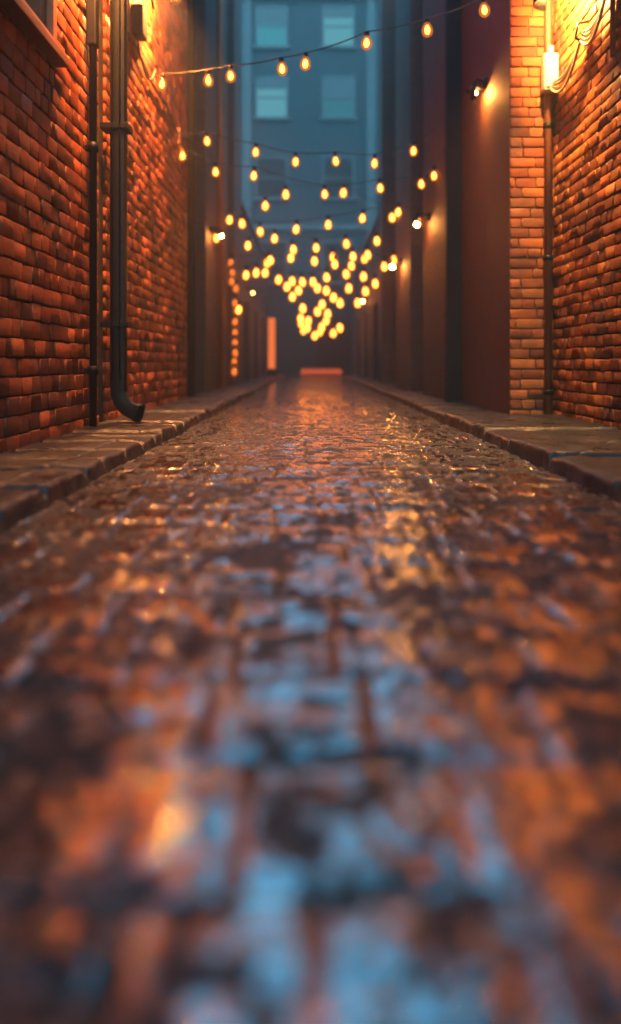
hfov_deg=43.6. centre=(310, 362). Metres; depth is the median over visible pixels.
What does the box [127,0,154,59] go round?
wall lamp
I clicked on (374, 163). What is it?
string light
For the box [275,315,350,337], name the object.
string light
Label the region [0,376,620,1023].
road
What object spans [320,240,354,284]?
window
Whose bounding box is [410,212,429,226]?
wall lamp
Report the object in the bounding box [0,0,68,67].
window
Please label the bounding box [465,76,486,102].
wall lamp
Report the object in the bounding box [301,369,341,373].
light box
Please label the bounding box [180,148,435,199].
string light
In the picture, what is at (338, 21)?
window
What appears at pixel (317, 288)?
string light
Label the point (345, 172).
window
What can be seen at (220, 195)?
drainpipe
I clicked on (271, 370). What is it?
light tube
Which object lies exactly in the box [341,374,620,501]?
pavement
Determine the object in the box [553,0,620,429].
brick building
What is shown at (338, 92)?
window
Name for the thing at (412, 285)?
brick building
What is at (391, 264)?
wall lamp
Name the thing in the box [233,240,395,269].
string light
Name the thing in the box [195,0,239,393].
brick building
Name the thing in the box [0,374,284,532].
pavement
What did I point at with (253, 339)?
building
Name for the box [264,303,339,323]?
string light
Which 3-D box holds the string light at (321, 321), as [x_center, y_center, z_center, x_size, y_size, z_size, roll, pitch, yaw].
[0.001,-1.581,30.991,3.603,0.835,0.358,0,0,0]
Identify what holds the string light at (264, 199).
attached to the brick building at (412, 285)
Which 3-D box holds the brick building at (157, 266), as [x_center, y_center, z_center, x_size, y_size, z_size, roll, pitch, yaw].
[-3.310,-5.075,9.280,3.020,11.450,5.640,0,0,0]
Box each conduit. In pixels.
[543,0,553,414]
[610,0,614,57]
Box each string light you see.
[154,0,489,90]
[176,129,433,168]
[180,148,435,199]
[212,221,403,252]
[223,203,422,236]
[231,183,397,228]
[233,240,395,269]
[234,247,389,280]
[238,249,388,287]
[250,265,378,288]
[253,277,369,296]
[258,287,361,307]
[261,294,354,313]
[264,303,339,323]
[265,312,353,332]
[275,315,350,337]
[278,322,352,340]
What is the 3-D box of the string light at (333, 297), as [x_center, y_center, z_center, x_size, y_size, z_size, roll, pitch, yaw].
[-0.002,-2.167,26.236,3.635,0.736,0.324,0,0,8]
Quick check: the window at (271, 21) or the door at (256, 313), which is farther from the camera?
the window at (271, 21)
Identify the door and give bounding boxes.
[255,311,258,377]
[318,318,348,375]
[363,311,366,377]
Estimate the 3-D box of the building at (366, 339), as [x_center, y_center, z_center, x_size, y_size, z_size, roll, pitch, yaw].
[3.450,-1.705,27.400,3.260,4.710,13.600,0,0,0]
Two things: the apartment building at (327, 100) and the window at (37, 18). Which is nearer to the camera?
the window at (37, 18)
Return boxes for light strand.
[227,227,242,376]
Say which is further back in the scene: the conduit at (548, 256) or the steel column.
the steel column
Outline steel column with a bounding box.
[444,0,460,401]
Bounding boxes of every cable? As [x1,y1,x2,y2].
[127,29,195,155]
[137,38,155,80]
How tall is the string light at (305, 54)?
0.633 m
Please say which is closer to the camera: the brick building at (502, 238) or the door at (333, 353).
the brick building at (502, 238)
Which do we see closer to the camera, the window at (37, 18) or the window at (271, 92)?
the window at (37, 18)
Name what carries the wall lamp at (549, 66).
attached to the conduit at (548, 256)
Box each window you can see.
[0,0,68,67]
[253,5,290,49]
[253,76,290,120]
[253,156,290,200]
[259,240,290,284]
[320,5,357,49]
[320,76,357,120]
[320,156,357,200]
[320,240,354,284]
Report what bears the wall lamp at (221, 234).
attached to the brick building at (206, 219)
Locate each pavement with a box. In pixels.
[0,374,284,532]
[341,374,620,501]
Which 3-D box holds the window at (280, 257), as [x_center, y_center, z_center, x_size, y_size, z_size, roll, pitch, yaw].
[-1.750,-4.480,34.899,1.700,2.000,0.198,0,0,0]
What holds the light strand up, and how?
hanging from the brick building at (206, 219)
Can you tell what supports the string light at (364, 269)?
attached to the building at (366, 339)
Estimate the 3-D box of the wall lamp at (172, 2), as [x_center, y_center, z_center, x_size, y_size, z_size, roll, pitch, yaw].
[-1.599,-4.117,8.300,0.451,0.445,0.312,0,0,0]
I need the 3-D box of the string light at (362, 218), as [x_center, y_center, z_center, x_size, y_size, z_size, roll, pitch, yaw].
[0.005,-2.647,14.204,4.823,0.914,0.210,0,0,41]
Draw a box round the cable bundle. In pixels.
[549,0,605,92]
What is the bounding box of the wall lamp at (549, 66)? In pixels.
[541,46,557,93]
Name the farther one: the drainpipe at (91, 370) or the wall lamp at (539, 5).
the wall lamp at (539, 5)
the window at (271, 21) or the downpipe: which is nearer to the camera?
the downpipe
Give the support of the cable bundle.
attached to the brick building at (587, 249)
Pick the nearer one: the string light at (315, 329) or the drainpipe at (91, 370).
the drainpipe at (91, 370)
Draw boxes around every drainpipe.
[84,0,98,426]
[187,0,194,396]
[218,0,222,387]
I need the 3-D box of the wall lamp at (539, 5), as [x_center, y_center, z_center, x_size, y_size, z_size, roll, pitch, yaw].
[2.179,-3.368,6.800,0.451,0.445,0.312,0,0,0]
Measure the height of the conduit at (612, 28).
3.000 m
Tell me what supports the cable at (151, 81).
hanging from the wall lamp at (137, 19)
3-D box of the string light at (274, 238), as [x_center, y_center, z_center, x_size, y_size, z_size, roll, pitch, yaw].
[-0.012,-2.391,14.702,3.679,0.661,0.194,0,0,-9]
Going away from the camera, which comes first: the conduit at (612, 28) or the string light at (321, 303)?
the conduit at (612, 28)
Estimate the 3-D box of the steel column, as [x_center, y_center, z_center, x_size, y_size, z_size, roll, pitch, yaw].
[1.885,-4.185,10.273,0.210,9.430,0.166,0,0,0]
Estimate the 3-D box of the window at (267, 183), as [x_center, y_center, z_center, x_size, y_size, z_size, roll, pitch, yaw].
[-1.750,-8.280,34.899,1.700,2.000,0.198,0,0,0]
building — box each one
[0,0,88,452]
[87,0,187,423]
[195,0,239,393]
[240,0,378,375]
[240,200,269,381]
[352,211,378,380]
[379,0,444,399]
[461,0,554,413]
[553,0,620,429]
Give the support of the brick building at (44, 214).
on the ground
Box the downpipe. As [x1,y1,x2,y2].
[100,0,144,421]
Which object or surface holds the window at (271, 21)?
in the apartment building at (327, 100)
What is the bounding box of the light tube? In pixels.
[267,318,276,375]
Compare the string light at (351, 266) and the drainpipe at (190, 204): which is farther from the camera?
the string light at (351, 266)
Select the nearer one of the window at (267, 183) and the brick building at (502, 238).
the brick building at (502, 238)
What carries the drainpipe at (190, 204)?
attached to the brick building at (157, 266)
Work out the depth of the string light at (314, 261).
17.89 m
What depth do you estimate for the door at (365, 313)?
25.97 m
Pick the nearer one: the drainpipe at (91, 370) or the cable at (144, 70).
the drainpipe at (91, 370)
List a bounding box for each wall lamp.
[127,0,154,59]
[170,0,181,4]
[211,226,226,237]
[387,257,401,268]
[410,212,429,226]
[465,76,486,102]
[533,0,545,10]
[541,46,557,93]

